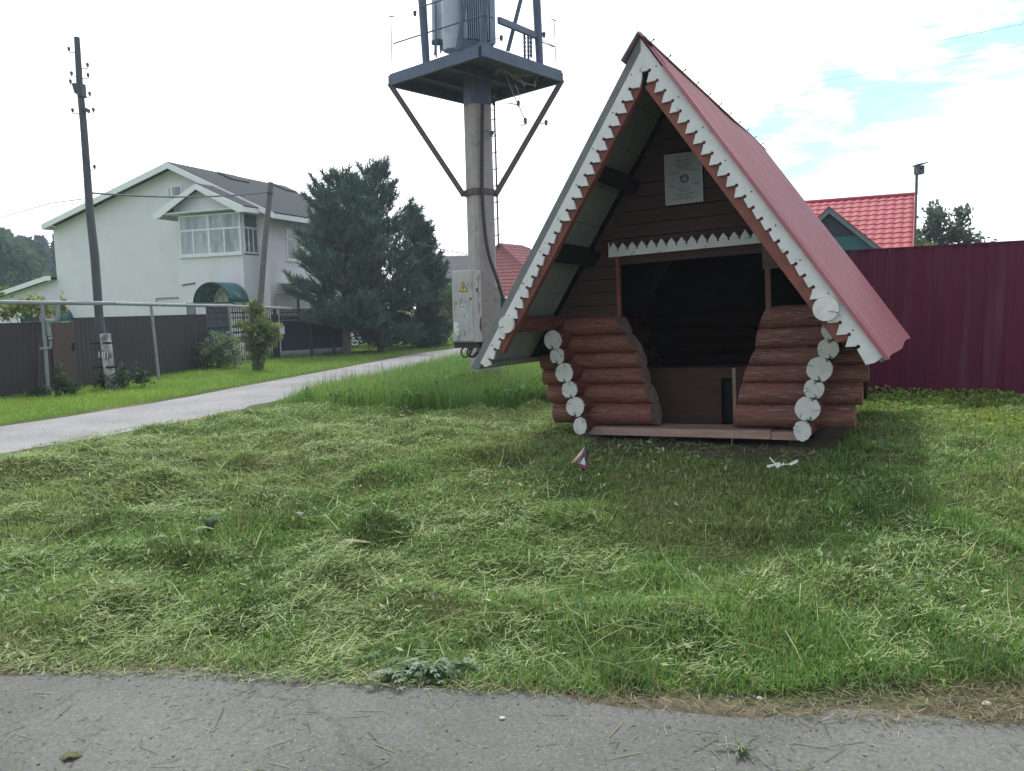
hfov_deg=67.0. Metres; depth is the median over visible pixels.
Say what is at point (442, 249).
overhead wire
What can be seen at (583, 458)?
snack wrapper
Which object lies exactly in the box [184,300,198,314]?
window frame
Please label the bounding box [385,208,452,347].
pine tree
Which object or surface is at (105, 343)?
utility pole
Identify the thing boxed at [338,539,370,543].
wilted leaf
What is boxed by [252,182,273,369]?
leaning pole
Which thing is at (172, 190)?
window frame
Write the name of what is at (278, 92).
sky
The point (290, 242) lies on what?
window frame
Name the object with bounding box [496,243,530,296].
red roofed house
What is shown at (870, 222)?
tiled house
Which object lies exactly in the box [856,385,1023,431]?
nettle cover
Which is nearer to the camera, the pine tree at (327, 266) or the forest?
the pine tree at (327, 266)
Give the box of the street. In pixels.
[0,666,1023,770]
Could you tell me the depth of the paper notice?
29.51 m
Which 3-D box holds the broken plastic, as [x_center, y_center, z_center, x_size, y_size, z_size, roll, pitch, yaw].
[2.025,0.577,5.804,0.232,0.077,0.043,-1,6,0]
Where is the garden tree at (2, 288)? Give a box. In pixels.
[0,285,13,299]
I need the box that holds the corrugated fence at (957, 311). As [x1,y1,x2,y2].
[844,240,1023,400]
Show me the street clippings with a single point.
(1012, 704)
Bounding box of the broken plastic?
[766,458,797,467]
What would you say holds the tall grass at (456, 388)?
on the ground at (828, 439)
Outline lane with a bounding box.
[0,348,470,453]
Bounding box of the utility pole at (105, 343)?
[67,36,118,389]
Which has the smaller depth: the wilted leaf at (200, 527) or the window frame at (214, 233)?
the wilted leaf at (200, 527)
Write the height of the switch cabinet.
1.380 m
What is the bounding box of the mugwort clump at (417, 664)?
[362,649,481,690]
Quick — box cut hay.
[0,393,1023,695]
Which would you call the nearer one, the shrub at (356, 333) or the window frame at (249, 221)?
the window frame at (249, 221)
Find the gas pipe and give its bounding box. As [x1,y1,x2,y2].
[0,300,291,389]
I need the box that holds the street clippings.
[0,632,1023,770]
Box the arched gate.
[262,309,279,357]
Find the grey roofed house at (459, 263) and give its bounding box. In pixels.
[415,255,468,321]
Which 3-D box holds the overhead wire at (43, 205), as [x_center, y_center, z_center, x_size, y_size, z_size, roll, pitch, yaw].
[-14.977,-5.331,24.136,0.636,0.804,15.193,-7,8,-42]
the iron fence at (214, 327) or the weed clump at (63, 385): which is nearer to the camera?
the weed clump at (63, 385)
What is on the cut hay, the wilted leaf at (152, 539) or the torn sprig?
the wilted leaf at (152, 539)
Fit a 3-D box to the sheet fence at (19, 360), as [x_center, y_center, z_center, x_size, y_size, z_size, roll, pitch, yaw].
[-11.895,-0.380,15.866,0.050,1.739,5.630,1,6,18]
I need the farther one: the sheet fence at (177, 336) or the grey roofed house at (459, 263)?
the grey roofed house at (459, 263)
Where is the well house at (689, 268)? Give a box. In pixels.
[471,31,909,441]
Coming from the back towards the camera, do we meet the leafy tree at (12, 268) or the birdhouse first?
the leafy tree at (12, 268)
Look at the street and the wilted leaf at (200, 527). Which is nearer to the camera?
the street
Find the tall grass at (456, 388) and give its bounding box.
[270,343,548,411]
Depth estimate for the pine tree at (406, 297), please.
30.75 m
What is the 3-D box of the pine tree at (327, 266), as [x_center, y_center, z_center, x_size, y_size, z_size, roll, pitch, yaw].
[-6.597,-4.698,29.439,4.362,7.602,4.458,-1,6,0]
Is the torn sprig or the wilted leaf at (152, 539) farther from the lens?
the wilted leaf at (152, 539)
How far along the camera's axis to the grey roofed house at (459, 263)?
59.93 m
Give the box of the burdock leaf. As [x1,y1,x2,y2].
[203,514,218,530]
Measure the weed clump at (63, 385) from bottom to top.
0.880 m
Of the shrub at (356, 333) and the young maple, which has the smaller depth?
the young maple
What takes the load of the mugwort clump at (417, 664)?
on the ground at (828, 439)
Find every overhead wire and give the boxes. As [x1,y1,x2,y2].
[0,198,84,217]
[0,201,84,221]
[92,191,267,197]
[416,242,467,254]
[716,45,1021,97]
[748,23,1023,79]
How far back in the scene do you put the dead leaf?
2.80 m
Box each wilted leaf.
[146,536,165,547]
[194,526,214,530]
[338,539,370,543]
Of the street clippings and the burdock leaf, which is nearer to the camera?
the street clippings
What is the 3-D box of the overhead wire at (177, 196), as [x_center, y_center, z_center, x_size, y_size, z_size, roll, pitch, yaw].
[-8.633,-5.201,20.827,0.040,0.732,5.709,2,7,28]
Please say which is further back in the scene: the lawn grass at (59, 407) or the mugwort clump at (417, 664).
the lawn grass at (59, 407)
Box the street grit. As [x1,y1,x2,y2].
[0,657,1023,770]
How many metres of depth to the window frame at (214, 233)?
31.99 m
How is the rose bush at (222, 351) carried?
on the ground at (828, 439)
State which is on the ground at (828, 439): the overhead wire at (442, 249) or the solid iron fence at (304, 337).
the solid iron fence at (304, 337)
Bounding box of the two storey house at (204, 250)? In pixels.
[0,162,395,354]
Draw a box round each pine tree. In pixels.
[278,161,400,355]
[307,152,447,352]
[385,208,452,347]
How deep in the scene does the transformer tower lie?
12.46 m
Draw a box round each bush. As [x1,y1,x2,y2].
[193,330,247,368]
[229,298,283,370]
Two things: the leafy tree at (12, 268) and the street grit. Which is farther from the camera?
the leafy tree at (12, 268)
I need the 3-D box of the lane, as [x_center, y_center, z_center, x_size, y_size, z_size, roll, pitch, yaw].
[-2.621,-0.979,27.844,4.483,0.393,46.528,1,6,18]
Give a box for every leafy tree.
[0,226,44,290]
[0,239,55,288]
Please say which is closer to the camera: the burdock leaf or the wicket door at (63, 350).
the burdock leaf
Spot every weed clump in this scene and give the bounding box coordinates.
[23,360,85,396]
[86,361,155,389]
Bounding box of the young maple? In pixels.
[0,288,71,386]
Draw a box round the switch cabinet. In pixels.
[452,270,482,357]
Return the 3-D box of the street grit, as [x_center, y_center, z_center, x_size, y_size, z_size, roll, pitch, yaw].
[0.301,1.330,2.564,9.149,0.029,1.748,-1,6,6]
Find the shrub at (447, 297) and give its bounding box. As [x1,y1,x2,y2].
[411,266,452,340]
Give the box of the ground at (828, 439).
[0,309,1023,724]
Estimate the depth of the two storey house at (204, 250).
34.12 m
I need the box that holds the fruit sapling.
[916,237,934,245]
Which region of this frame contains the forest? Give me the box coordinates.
[0,227,56,288]
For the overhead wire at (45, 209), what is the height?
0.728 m
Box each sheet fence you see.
[0,322,53,397]
[72,314,208,386]
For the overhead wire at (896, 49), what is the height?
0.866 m
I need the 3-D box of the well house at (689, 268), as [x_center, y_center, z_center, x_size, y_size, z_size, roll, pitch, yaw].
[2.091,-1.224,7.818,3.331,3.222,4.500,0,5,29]
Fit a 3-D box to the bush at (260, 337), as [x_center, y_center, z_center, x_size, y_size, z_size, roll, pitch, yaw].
[-7.698,-1.503,23.293,1.787,2.258,1.136,-1,6,0]
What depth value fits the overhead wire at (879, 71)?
16.91 m
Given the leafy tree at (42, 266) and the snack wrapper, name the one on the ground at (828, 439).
the leafy tree at (42, 266)
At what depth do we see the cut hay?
4.32 m
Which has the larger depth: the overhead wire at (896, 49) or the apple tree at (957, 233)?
the apple tree at (957, 233)
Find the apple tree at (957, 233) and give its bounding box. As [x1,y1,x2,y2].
[916,198,997,245]
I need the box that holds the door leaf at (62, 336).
[51,322,77,385]
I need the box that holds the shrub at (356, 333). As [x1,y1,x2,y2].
[350,311,452,346]
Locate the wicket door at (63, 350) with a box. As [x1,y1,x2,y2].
[50,322,78,389]
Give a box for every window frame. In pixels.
[167,184,182,195]
[178,212,242,256]
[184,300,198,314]
[241,212,258,253]
[285,228,300,259]
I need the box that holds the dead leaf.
[59,750,82,760]
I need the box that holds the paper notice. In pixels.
[280,326,284,333]
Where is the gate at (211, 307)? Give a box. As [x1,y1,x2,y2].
[206,307,228,346]
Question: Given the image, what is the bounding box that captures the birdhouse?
[912,162,928,245]
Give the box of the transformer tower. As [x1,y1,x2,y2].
[387,0,563,375]
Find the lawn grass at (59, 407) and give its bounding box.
[0,339,453,423]
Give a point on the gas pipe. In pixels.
(45, 324)
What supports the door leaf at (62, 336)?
in the wicket door at (63, 350)
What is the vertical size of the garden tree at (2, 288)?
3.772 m
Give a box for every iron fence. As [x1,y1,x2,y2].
[206,302,254,364]
[279,309,350,356]
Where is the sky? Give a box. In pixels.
[0,0,1023,308]
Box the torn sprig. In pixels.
[713,734,772,768]
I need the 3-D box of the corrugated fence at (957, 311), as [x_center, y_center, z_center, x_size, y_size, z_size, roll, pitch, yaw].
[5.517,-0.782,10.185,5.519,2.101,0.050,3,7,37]
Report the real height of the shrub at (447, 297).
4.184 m
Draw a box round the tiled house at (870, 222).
[805,192,914,249]
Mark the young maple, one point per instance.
(12, 310)
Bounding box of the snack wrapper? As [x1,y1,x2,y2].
[572,446,587,469]

